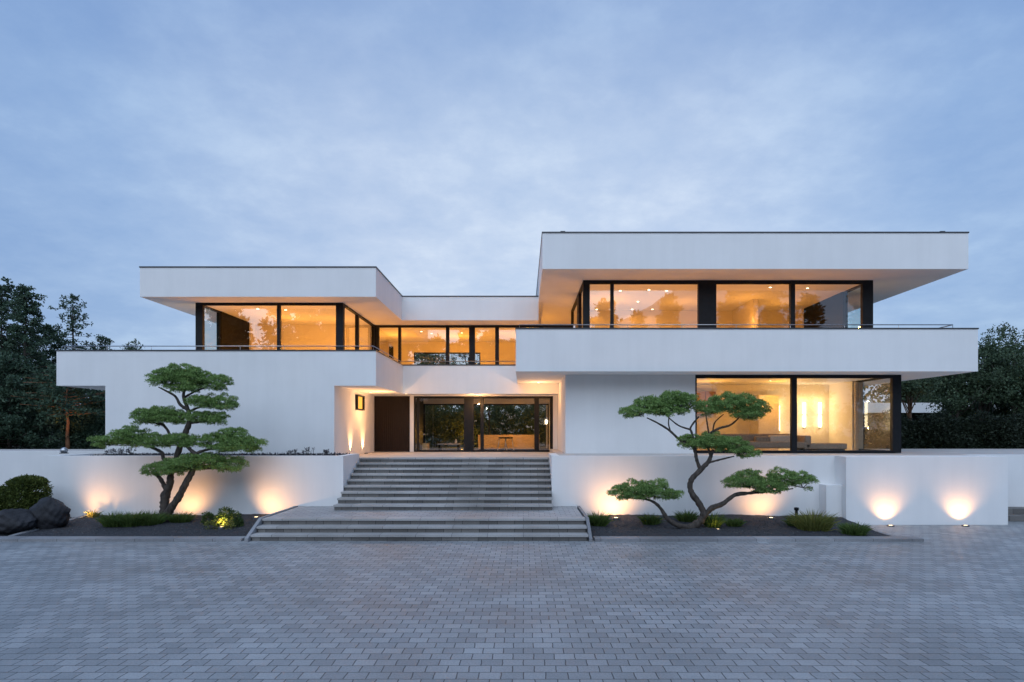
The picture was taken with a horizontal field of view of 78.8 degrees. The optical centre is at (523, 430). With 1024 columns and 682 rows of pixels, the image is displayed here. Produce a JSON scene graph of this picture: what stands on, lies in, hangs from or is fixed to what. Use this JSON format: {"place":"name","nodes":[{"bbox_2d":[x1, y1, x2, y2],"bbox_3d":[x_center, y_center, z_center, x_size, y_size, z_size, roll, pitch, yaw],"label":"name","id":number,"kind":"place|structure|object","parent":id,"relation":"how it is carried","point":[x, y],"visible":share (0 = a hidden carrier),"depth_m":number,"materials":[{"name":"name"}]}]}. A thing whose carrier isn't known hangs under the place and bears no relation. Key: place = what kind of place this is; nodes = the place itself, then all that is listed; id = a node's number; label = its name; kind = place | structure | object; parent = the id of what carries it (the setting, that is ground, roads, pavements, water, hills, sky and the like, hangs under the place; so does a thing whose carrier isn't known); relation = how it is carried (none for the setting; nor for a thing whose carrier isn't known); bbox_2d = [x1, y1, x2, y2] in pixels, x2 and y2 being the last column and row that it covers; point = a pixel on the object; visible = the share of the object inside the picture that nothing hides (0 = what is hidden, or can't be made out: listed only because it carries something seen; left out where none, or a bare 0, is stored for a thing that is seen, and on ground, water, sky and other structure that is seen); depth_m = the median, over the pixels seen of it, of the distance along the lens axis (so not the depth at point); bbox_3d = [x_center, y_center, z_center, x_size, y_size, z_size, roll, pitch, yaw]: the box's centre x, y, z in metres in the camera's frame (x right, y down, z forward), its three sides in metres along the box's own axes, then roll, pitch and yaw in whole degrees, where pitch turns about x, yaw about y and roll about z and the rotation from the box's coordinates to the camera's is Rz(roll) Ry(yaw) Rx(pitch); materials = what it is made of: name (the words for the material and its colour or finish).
{"place":"outdoors","nodes":[
{"label":"outdoors","id":0,"kind":"place"},
{"bbox_2d":[0,449,104,455],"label":"path","id":1,"kind":"structure","parent":0,"point":[55,450],"depth_m":25.21,"materials":[{"name":"stone"}]},
{"bbox_2d":[59,447,67,453],"bbox_3d":[-16.203,0.705,22.000,0.280,0.220,0.280,0,0,0],"label":"wall top lamp","id":2,"kind":"object","parent":1,"relation":"on","point":[63,450],"visible":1,"depth_m":21.92,"materials":[{"name":"metal"}]},
{"bbox_2d":[12,432,546,448],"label":"garden ground","id":3,"kind":"structure","parent":0,"point":[455,447],"depth_m":36.45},
{"bbox_2d":[0,393,39,448],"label":"garden shrub","id":4,"kind":"object","parent":3,"relation":"on","point":[2,447],"visible":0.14,"depth_m":30.69,"materials":[{"name":"green plant"}]},
{"bbox_2d":[0,276,55,388],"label":"conifer tree","id":5,"kind":"object","parent":3,"relation":"on","point":[4,289],"visible":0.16,"depth_m":35.90,"materials":[{"name":"green plant"}]},
{"bbox_2d":[0,283,68,448],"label":"conifer tree","id":6,"kind":"object","parent":3,"relation":"on","point":[23,301],"visible":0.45,"depth_m":33.81,"materials":[{"name":"green plant"}]},
{"bbox_2d":[0,352,72,448],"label":"conifer tree","id":7,"kind":"object","parent":3,"relation":"on","point":[12,373],"visible":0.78,"depth_m":29.79,"materials":[{"name":"green plant"}]},
{"bbox_2d":[19,403,63,448],"bbox_3d":[-25.968,-0.149,32.792,3.903,2.957,3.083,0,0,0],"label":"garden shrub","id":8,"kind":"object","parent":3,"relation":"on","point":[41,432],"visible":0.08,"depth_m":32.71,"materials":[{"name":"green plant"}]},
{"bbox_2d":[5,363,104,448],"bbox_3d":[-21.677,-1.067,30.009,4.989,4.346,4.058,0,0,0],"label":"pine tree","id":9,"kind":"object","parent":3,"relation":"on","point":[61,398],"visible":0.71,"depth_m":29.36,"materials":[{"name":"green plant"}]},
{"bbox_2d":[27,323,87,445],"bbox_3d":[-28.998,-2.732,37.975,5.414,7.681,5.277,0,0,0],"label":"conifer tree","id":10,"kind":"object","parent":3,"relation":"on","point":[49,333],"visible":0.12,"depth_m":37.82,"materials":[{"name":"green plant"}]},
{"bbox_2d":[39,389,98,446],"bbox_3d":[-28.654,-0.893,38.201,5.360,4.445,3.539,0,0,0],"label":"garden shrub","id":11,"kind":"object","parent":3,"relation":"on","point":[64,409],"visible":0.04,"depth_m":38.01,"materials":[{"name":"green plant"}]},
{"bbox_2d":[44,293,104,426],"bbox_3d":[-28.765,-3.827,40.140,4.738,9.865,5.620,0,0,-41],"label":"conifer tree","id":12,"kind":"object","parent":3,"relation":"on","point":[74,320],"visible":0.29,"depth_m":39.91,"materials":[{"name":"green plant"}]},
{"bbox_2d":[56,398,104,448],"bbox_3d":[-21.906,-0.153,31.095,2.665,3.068,2.475,0,0,0],"label":"garden shrub","id":13,"kind":"object","parent":3,"relation":"on","point":[79,434],"visible":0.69,"depth_m":30.70,"materials":[{"name":"green plant"}]},
{"bbox_2d":[85,334,113,434],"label":"conifer tree","id":14,"kind":"object","parent":3,"relation":"on","point":[106,340],"visible":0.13,"depth_m":41.90,"materials":[{"name":"green plant"}]},
{"bbox_2d":[119,338,144,349],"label":"broadleaf tree","id":15,"kind":"object","parent":3,"relation":"on","point":[132,348],"visible":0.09,"depth_m":44.05,"materials":[{"name":"green plant"}]},
{"bbox_2d":[415,354,457,434],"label":"broadleaf tree","id":16,"kind":"object","parent":3,"relation":"on","point":[425,357],"visible":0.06,"depth_m":40.69,"materials":[{"name":"green plant"}]},
{"bbox_2d":[425,405,460,446],"bbox_3d":[-5.478,-0.448,38.414,3.723,3.506,3.176,0,0,0],"label":"garden shrub","id":17,"kind":"object","parent":3,"relation":"on","point":[441,420],"visible":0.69,"depth_m":38.00,"materials":[{"name":"green plant"}]},
{"bbox_2d":[440,354,490,444],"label":"broadleaf tree","id":18,"kind":"object","parent":3,"relation":"on","point":[455,359],"visible":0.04,"depth_m":41.86,"materials":[{"name":"green plant"}]},
{"bbox_2d":[449,406,502,446],"bbox_3d":[-2.863,-0.166,37.911,3.347,2.836,2.713,0,0,0],"label":"garden shrub","id":19,"kind":"object","parent":3,"relation":"on","point":[460,415],"visible":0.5,"depth_m":37.52,"materials":[{"name":"green plant"}]},
{"bbox_2d":[487,405,531,434],"bbox_3d":[-0.841,-0.306,39.170,3.152,3.340,2.819,0,0,0],"label":"garden shrub","id":20,"kind":"object","parent":3,"relation":"on","point":[509,424],"visible":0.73,"depth_m":38.65,"materials":[{"name":"green plant"}]},
{"bbox_2d":[75,385,969,435],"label":"wood","id":21,"kind":"object","parent":3,"relation":"on","point":[880,398],"visible":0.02,"depth_m":74.60,"materials":[{"name":"green plant"}]},
{"bbox_2d":[509,405,545,442],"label":"broadleaf tree","id":22,"kind":"object","parent":3,"relation":"on","point":[523,407],"visible":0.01,"depth_m":42.31,"materials":[{"name":"green plant"}]},
{"bbox_2d":[521,405,545,446],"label":"garden shrub","id":23,"kind":"object","parent":3,"relation":"on","point":[542,427],"visible":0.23,"depth_m":38.19,"materials":[{"name":"green plant"}]},
{"bbox_2d":[876,376,944,419],"bbox_3d":[18.958,-1.106,30.985,2.995,4.419,3.145,0,0,0],"label":"broadleaf tree","id":24,"kind":"object","parent":3,"relation":"on","point":[911,389],"visible":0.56,"depth_m":30.69,"materials":[{"name":"green plant"}]},
{"bbox_2d":[887,378,965,402],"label":"broadleaf tree","id":25,"kind":"object","parent":3,"relation":"on","point":[922,398],"visible":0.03,"depth_m":50.52,"materials":[{"name":"green plant"}]},
{"bbox_2d":[863,409,1023,448],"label":"hedge","id":26,"kind":"object","parent":3,"relation":"on","point":[946,432],"visible":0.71,"depth_m":28.11,"materials":[{"name":"green plant"}]},
{"bbox_2d":[940,397,976,419],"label":"garden shrub","id":27,"kind":"object","parent":3,"relation":"on","point":[964,415],"visible":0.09,"depth_m":34.46,"materials":[{"name":"green plant"}]},
{"bbox_2d":[922,362,1021,420],"bbox_3d":[23.456,-1.445,33.135,4.438,5.098,3.966,0,0,29],"label":"broadleaf tree","id":28,"kind":"object","parent":3,"relation":"on","point":[955,386],"visible":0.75,"depth_m":32.54,"materials":[{"name":"green plant"}]},
{"bbox_2d":[962,335,1015,420],"bbox_3d":[25.258,-2.030,34.011,3.427,6.277,2.940,0,0,-44],"label":"broadleaf tree","id":29,"kind":"object","parent":3,"relation":"on","point":[987,367],"visible":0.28,"depth_m":33.41,"materials":[{"name":"green plant"}]},
{"bbox_2d":[967,321,1023,420],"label":"broadleaf tree","id":30,"kind":"object","parent":3,"relation":"on","point":[1016,376],"visible":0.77,"depth_m":32.35,"materials":[{"name":"green plant"}]},
{"bbox_2d":[975,393,1023,420],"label":"garden shrub","id":31,"kind":"object","parent":3,"relation":"on","point":[1007,410],"visible":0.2,"depth_m":34.75,"materials":[{"name":"green plant"}]},
{"bbox_2d":[422,443,428,449],"bbox_3d":[-4.381,0.755,27.990,0.240,0.360,0.520,0,0,0],"label":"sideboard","id":32,"kind":"object","parent":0,"point":[425,446],"visible":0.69,"depth_m":27.73,"materials":[{"name":"brown wood"}]},
{"bbox_2d":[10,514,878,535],"bbox_3d":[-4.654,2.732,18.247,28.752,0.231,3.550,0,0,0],"label":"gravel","id":33,"kind":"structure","parent":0,"point":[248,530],"depth_m":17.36,"materials":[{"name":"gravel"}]},
{"bbox_2d":[359,452,549,461],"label":"terrace","id":34,"kind":"structure","parent":0,"point":[456,454],"depth_m":24.34,"materials":[{"name":"stone"}]},
{"bbox_2d":[55,231,978,455],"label":"house","id":35,"kind":"structure","parent":34,"relation":"on","point":[316,366],"depth_m":21.91,"materials":[{"name":"paint"}]},
{"bbox_2d":[205,306,219,349],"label":"window","id":36,"kind":"structure","parent":35,"relation":"in","point":[218,312],"depth_m":24.05,"materials":[{"name":"black metal"}]},
{"bbox_2d":[195,303,343,349],"bbox_3d":[-9.167,-3.346,22.572,5.321,2.514,0.152,0,0,0],"label":"window","id":37,"kind":"structure","parent":35,"relation":"in","point":[199,307],"depth_m":22.49,"materials":[{"name":"black metal"}]},
{"bbox_2d":[344,304,374,349],"bbox_3d":[-6.567,-3.346,24.965,0.126,2.514,4.630,0,0,0],"label":"window","id":38,"kind":"structure","parent":35,"relation":"in","point":[357,316],"depth_m":24.55,"materials":[{"name":"black metal"}]},
{"bbox_2d":[355,395,364,410],"bbox_3d":[-6.480,-1.093,24.725,0.120,0.584,1.050,0,0,0],"label":"wall lamp","id":39,"kind":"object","parent":35,"relation":"in","point":[359,399],"depth_m":24.77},
{"bbox_2d":[389,346,393,358],"bbox_3d":[-6.577,-3.253,31.032,0.210,1.831,0.095,0,0,0],"label":"picture","id":40,"kind":"object","parent":35,"relation":"attached to","point":[391,350],"visible":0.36,"depth_m":31.00},
{"bbox_2d":[374,396,409,451],"bbox_3d":[-5.742,-0.277,27.285,1.537,2.435,0.110,0,0,0],"label":"front door","id":41,"kind":"structure","parent":35,"relation":"in","point":[391,413],"depth_m":27.25,"materials":[{"name":"wood"}]},
{"bbox_2d":[414,352,479,363],"bbox_3d":[-3.975,-3.250,32.600,3.470,1.626,0.100,0,0,0],"label":"railing","id":42,"kind":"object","parent":35,"relation":"in","point":[414,352],"depth_m":32.56,"materials":[{"name":"black metal"}]},
{"bbox_2d":[437,443,460,449],"bbox_3d":[-3.484,0.774,29.350,1.030,0.322,0.700,0,0,0],"label":"table","id":43,"kind":"object","parent":35,"relation":"on","point":[441,444],"visible":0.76,"depth_m":29.05,"materials":[{"name":"stone"}]},
{"bbox_2d":[375,325,571,363],"bbox_3d":[-2.203,-3.346,27.372,8.647,2.514,0.152,0,0,0],"label":"window","id":44,"kind":"structure","parent":35,"relation":"in","point":[377,327],"depth_m":27.30,"materials":[{"name":"black metal"}]},
{"bbox_2d":[414,396,552,451],"bbox_3d":[-1.749,-0.278,27.372,6.087,2.433,0.152,0,0,0],"label":"window","id":45,"kind":"structure","parent":35,"relation":"in","point":[468,400],"depth_m":27.30,"materials":[{"name":"black metal"}]},
{"bbox_2d":[424,404,548,449],"bbox_3d":[-1.805,-0.172,30.400,6.090,2.230,0.100,0,0,0],"label":"window","id":46,"kind":"structure","parent":35,"relation":"in","point":[424,404],"depth_m":30.35,"materials":[{"name":"black metal"}]},
{"bbox_2d":[497,437,506,449],"bbox_3d":[-0.970,0.627,28.700,0.476,0.624,0.436,0,0,0],"label":"stool","id":47,"kind":"object","parent":35,"relation":"on","point":[499,440],"visible":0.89,"depth_m":28.54,"materials":[{"name":"metal"}]},
{"bbox_2d":[478,435,533,449],"bbox_3d":[-0.692,0.575,29.640,2.895,0.720,0.520,0,0,0],"label":"sideboard","id":48,"kind":"object","parent":35,"relation":"on","point":[523,442],"visible":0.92,"depth_m":29.38,"materials":[{"name":"brown wood"}]},
{"bbox_2d":[571,282,582,327],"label":"window","id":49,"kind":"structure","parent":35,"relation":"in","point":[577,309],"depth_m":24.20,"materials":[{"name":"black glass"}]},
{"bbox_2d":[697,391,715,413],"bbox_3d":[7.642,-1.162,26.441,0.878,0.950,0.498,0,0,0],"label":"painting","id":50,"kind":"object","parent":35,"relation":"attached to","point":[704,395],"depth_m":26.20,"materials":[{"name":"brown wood"}]},
{"bbox_2d":[583,280,872,327],"bbox_3d":[7.323,-3.778,22.372,10.366,3.179,0.152,0,0,0],"label":"window","id":51,"kind":"structure","parent":35,"relation":"in","point":[706,289],"depth_m":22.30,"materials":[{"name":"black metal"}]},
{"bbox_2d":[719,434,810,449],"bbox_3d":[9.183,0.458,23.810,3.075,0.660,1.220,0,0,0],"label":"sofa","id":52,"kind":"object","parent":35,"relation":"on","point":[803,441],"visible":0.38,"depth_m":23.21,"materials":[{"name":"beige fabric"}]},
{"bbox_2d":[754,436,768,441],"bbox_3d":[9.108,0.358,23.845,0.528,0.260,0.250,0,0,0],"label":"cushion","id":53,"kind":"object","parent":52,"relation":"on","point":[761,438],"visible":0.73,"depth_m":23.72,"materials":[{"name":"beige fabric"}]},
{"bbox_2d":[768,435,789,441],"bbox_3d":[9.874,0.338,23.865,0.965,0.300,0.230,0,0,0],"label":"cushion","id":54,"kind":"object","parent":52,"relation":"on","point":[779,438],"visible":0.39,"depth_m":23.75,"materials":[{"name":"fabric"}]},
{"bbox_2d":[695,375,900,452],"bbox_3d":[9.698,-0.580,22.072,7.266,2.757,0.152,0,0,0],"label":"window","id":55,"kind":"structure","parent":35,"relation":"in","point":[895,380],"depth_m":22.00,"materials":[{"name":"black metal"}]},
{"bbox_2d":[802,403,806,428],"bbox_3d":[11.961,-0.613,26.565,0.140,1.139,0.170,0,0,0],"label":"wall lamp","id":56,"kind":"object","parent":35,"relation":"attached to","point":[804,414],"visible":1,"depth_m":26.49,"materials":[{"name":"glass"}]},
{"bbox_2d":[817,403,821,428],"bbox_3d":[12.623,-0.613,26.565,0.140,1.139,0.170,0,0,0],"label":"wall lamp","id":57,"kind":"object","parent":35,"relation":"attached to","point":[819,414],"visible":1,"depth_m":26.51,"materials":[{"name":"glass"}]},
{"bbox_2d":[797,443,846,449],"bbox_3d":[11.258,0.638,23.650,1.595,0.300,0.900,0,0,0],"label":"sofa","id":58,"kind":"object","parent":35,"relation":"on","point":[828,446],"visible":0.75,"depth_m":23.20,"materials":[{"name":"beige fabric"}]},
{"bbox_2d":[844,285,859,327],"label":"window","id":59,"kind":"structure","parent":35,"relation":"in","point":[856,287],"depth_m":24.05,"materials":[{"name":"black metal"}]},
{"bbox_2d":[854,382,862,449],"bbox_3d":[13.243,-0.565,24.620,0.338,2.687,0.099,0,0,0],"label":"curtain","id":60,"kind":"object","parent":35,"relation":"hanging from","point":[858,415],"visible":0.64,"depth_m":24.60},
{"bbox_2d":[856,378,886,449],"bbox_3d":[13.271,-0.580,23.475,0.126,2.757,2.650,0,0,0],"label":"window","id":61,"kind":"structure","parent":35,"relation":"in","point":[873,378],"depth_m":23.84,"materials":[{"name":"black metal"}]},
{"bbox_2d":[0,521,1023,681],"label":"driveway","id":62,"kind":"structure","parent":0,"point":[942,603],"depth_m":9.91,"materials":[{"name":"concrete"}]},
{"bbox_2d":[8,514,88,535],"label":"kerb","id":63,"kind":"structure","parent":62,"relation":"on","point":[33,530],"depth_m":17.08,"materials":[{"name":"concrete"}]},
{"bbox_2d":[0,536,245,541],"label":"kerb","id":64,"kind":"structure","parent":62,"relation":"on","point":[121,538],"depth_m":16.09,"materials":[{"name":"concrete"}]},
{"bbox_2d":[24,514,268,535],"bbox_3d":[-10.310,2.726,18.035,6.220,0.230,3.170,0,0,0],"label":"planting bed","id":65,"kind":"object","parent":62,"relation":"on","point":[109,529],"visible":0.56,"depth_m":17.31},
{"bbox_2d":[29,497,70,528],"bbox_3d":[-13.344,2.365,17.567,1.044,0.998,0.792,0,0,-21],"label":"boulder","id":66,"kind":"object","parent":65,"relation":"on","point":[49,512],"visible":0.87,"depth_m":17.33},
{"bbox_2d":[85,509,102,517],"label":"grass clump","id":67,"kind":"object","parent":65,"relation":"on","point":[92,514],"visible":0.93,"depth_m":19.15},
{"bbox_2d":[93,511,133,526],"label":"grass clump","id":68,"kind":"object","parent":65,"relation":"on","point":[106,521],"visible":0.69,"depth_m":17.71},
{"bbox_2d":[111,510,153,526],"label":"grass clump","id":69,"kind":"object","parent":65,"relation":"on","point":[128,521],"visible":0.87,"depth_m":17.72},
{"bbox_2d":[130,509,170,525],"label":"grass clump","id":70,"kind":"object","parent":65,"relation":"on","point":[158,518],"visible":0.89,"depth_m":17.90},
{"bbox_2d":[86,362,268,521],"bbox_3d":[-10.184,0.422,18.499,5.179,4.908,1.452,0,0,0],"label":"bonsai tree","id":71,"kind":"object","parent":65,"relation":"on","point":[189,377],"visible":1,"depth_m":18.34,"materials":[{"name":"green plant"}]},
{"bbox_2d":[165,510,197,522],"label":"grass clump","id":72,"kind":"object","parent":65,"relation":"on","point":[180,518],"visible":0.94,"depth_m":18.28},
{"bbox_2d":[204,518,235,529],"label":"yellow shrub","id":73,"kind":"object","parent":65,"relation":"on","point":[224,525],"visible":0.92,"depth_m":17.52,"materials":[{"name":"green plant"}]},
{"bbox_2d":[200,506,243,526],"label":"round shrub","id":74,"kind":"object","parent":65,"relation":"on","point":[238,520],"visible":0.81,"depth_m":17.87,"materials":[{"name":"green plant"}]},
{"bbox_2d":[44,454,358,517],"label":"retaining wall","id":75,"kind":"structure","parent":62,"relation":"on","point":[83,484],"depth_m":19.60,"materials":[{"name":"white painted plaster"}]},
{"bbox_2d":[105,448,114,455],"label":"flower plant","id":76,"kind":"object","parent":75,"relation":"on","point":[106,451],"visible":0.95,"depth_m":20.60,"materials":[{"name":"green plant"}]},
{"bbox_2d":[90,452,349,455],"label":"ground cover","id":77,"kind":"object","parent":75,"relation":"on","point":[236,454],"visible":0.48,"depth_m":20.43,"materials":[{"name":"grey plant"}]},
{"bbox_2d":[302,447,314,454],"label":"flower plant","id":78,"kind":"object","parent":75,"relation":"on","point":[306,448],"visible":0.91,"depth_m":20.51,"materials":[{"name":"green plant"}]},
{"bbox_2d":[244,506,297,541],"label":"kerb","id":79,"kind":"structure","parent":62,"relation":"on","point":[253,530],"depth_m":16.61,"materials":[{"name":"concrete"}]},
{"bbox_2d":[250,517,587,540],"bbox_3d":[-2.685,2.622,16.662,8.730,0.478,1.107,0,0,0],"label":"stair flight","id":80,"kind":"object","parent":62,"relation":"on","point":[422,528],"visible":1,"depth_m":16.50,"materials":[{"name":"stone"}]},
{"bbox_2d":[270,506,582,516],"bbox_3d":[-2.690,2.623,18.398,8.660,0.480,2.397,0,0,0],"label":"landing","id":81,"kind":"object","parent":62,"relation":"on","point":[330,511],"visible":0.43,"depth_m":17.87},
{"bbox_2d":[333,457,552,509],"bbox_3d":[-2.385,1.662,20.201,6.530,1.438,3.345,0,0,0],"label":"stair flight","id":82,"kind":"object","parent":81,"relation":"on","point":[451,480],"visible":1,"depth_m":20.00,"materials":[{"name":"stone"}]},
{"bbox_2d":[577,506,591,541],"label":"kerb","id":83,"kind":"structure","parent":62,"relation":"on","point":[587,522],"depth_m":16.69,"materials":[{"name":"concrete"}]},
{"bbox_2d":[549,453,834,515],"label":"retaining wall","id":84,"kind":"structure","parent":62,"relation":"on","point":[585,483],"depth_m":19.60,"materials":[{"name":"paint"}]},
{"bbox_2d":[590,514,887,535],"bbox_3d":[5.800,2.739,18.035,7.920,0.212,3.170,0,0,0],"label":"planting bed","id":85,"kind":"object","parent":62,"relation":"on","point":[749,526],"visible":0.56,"depth_m":17.43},
{"bbox_2d":[587,510,614,526],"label":"grass clump","id":86,"kind":"object","parent":85,"relation":"on","point":[601,520],"visible":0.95,"depth_m":17.80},
{"bbox_2d":[637,513,663,524],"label":"grass clump","id":87,"kind":"object","parent":85,"relation":"on","point":[645,519],"visible":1,"depth_m":18.09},
{"bbox_2d":[669,510,698,521],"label":"grass clump","id":88,"kind":"object","parent":85,"relation":"on","point":[687,517],"visible":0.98,"depth_m":18.48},
{"bbox_2d":[606,390,819,528],"bbox_3d":[5.311,0.856,17.581,6.050,4.074,1.504,0,0,0],"label":"bonsai tree","id":89,"kind":"object","parent":85,"relation":"on","point":[665,404],"visible":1,"depth_m":17.43,"materials":[{"name":"green plant"}]},
{"bbox_2d":[703,512,727,527],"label":"grass clump","id":90,"kind":"object","parent":85,"relation":"on","point":[712,521],"visible":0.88,"depth_m":17.59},
{"bbox_2d":[724,518,745,526],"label":"grass clump","id":91,"kind":"object","parent":85,"relation":"on","point":[730,522],"visible":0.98,"depth_m":17.84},
{"bbox_2d":[781,516,794,526],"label":"grass clump","id":92,"kind":"object","parent":85,"relation":"on","point":[789,523],"visible":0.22,"depth_m":17.81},
{"bbox_2d":[782,508,840,531],"bbox_3d":[8.067,2.461,17.398,1.581,0.661,1.583,0,0,0],"label":"grass clump","id":93,"kind":"object","parent":85,"relation":"on","point":[809,522],"visible":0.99,"depth_m":17.18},
{"bbox_2d":[834,520,872,535],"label":"grass clump","id":94,"kind":"object","parent":85,"relation":"on","point":[853,530],"visible":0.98,"depth_m":16.58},
{"bbox_2d":[593,536,923,541],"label":"kerb","id":95,"kind":"structure","parent":62,"relation":"on","point":[756,539],"depth_m":16.04,"materials":[{"name":"concrete"}]},
{"bbox_2d":[873,529,894,535],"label":"kerb","id":96,"kind":"structure","parent":62,"relation":"on","point":[884,533],"depth_m":16.95,"materials":[{"name":"concrete"}]},
{"bbox_2d":[819,455,1007,524],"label":"retaining wall","id":97,"kind":"structure","parent":62,"relation":"on","point":[918,489],"depth_m":18.90,"materials":[{"name":"paint"}]},
{"bbox_2d":[963,454,1023,506],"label":"boundary wall","id":98,"kind":"structure","parent":62,"relation":"on","point":[1015,480],"depth_m":20.60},
{"bbox_2d":[1008,507,1023,520],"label":"garden step","id":99,"kind":"object","parent":62,"relation":"on","point":[1015,513],"depth_m":20.00,"materials":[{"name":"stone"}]},
{"bbox_2d":[0,0,1023,503],"label":"sky","id":100,"kind":"structure","parent":0,"point":[434,145],"materials":[{"name":"blue"}]},
{"bbox_2d":[549,449,1023,455],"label":"side terrace","id":101,"kind":"structure","parent":0,"point":[937,451],"depth_m":21.94,"materials":[{"name":"stone"}]},
{"bbox_2d":[863,403,999,420],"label":"neighbour house","id":102,"kind":"structure","parent":0,"point":[877,409],"depth_m":41.00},
{"bbox_2d":[953,398,1007,420],"bbox_3d":[26.409,-0.846,36.091,2.684,3.789,2.836,0,0,-26],"label":"garden shrub","id":103,"kind":"object","parent":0,"point":[973,407],"visible":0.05,"depth_m":35.65,"materials":[{"name":"green plant"}]},
{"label":"planting bed","id":104,"kind":"structure","parent":0,"visible":0},
{"bbox_2d":[0,486,18,510],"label":"topiary shrub","id":105,"kind":"object","parent":104,"relation":"on","point":[3,502],"visible":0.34,"depth_m":18.04,"materials":[{"name":"green plant"}]},
{"bbox_2d":[0,508,36,534],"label":"boulder","id":106,"kind":"object","parent":104,"relation":"on","point":[13,521],"visible":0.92,"depth_m":16.88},
{"bbox_2d":[0,474,53,509],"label":"topiary shrub","id":107,"kind":"object","parent":104,"relation":"on","point":[24,486],"visible":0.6,"depth_m":18.28,"materials":[{"name":"green plant"}]},
{"label":"ground","id":108,"kind":"structure","parent":0,"visible":0},
{"bbox_2d":[0,451,104,490],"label":"boundary wall","id":109,"kind":"structure","parent":108,"relation":"on","point":[13,464],"depth_m":23.40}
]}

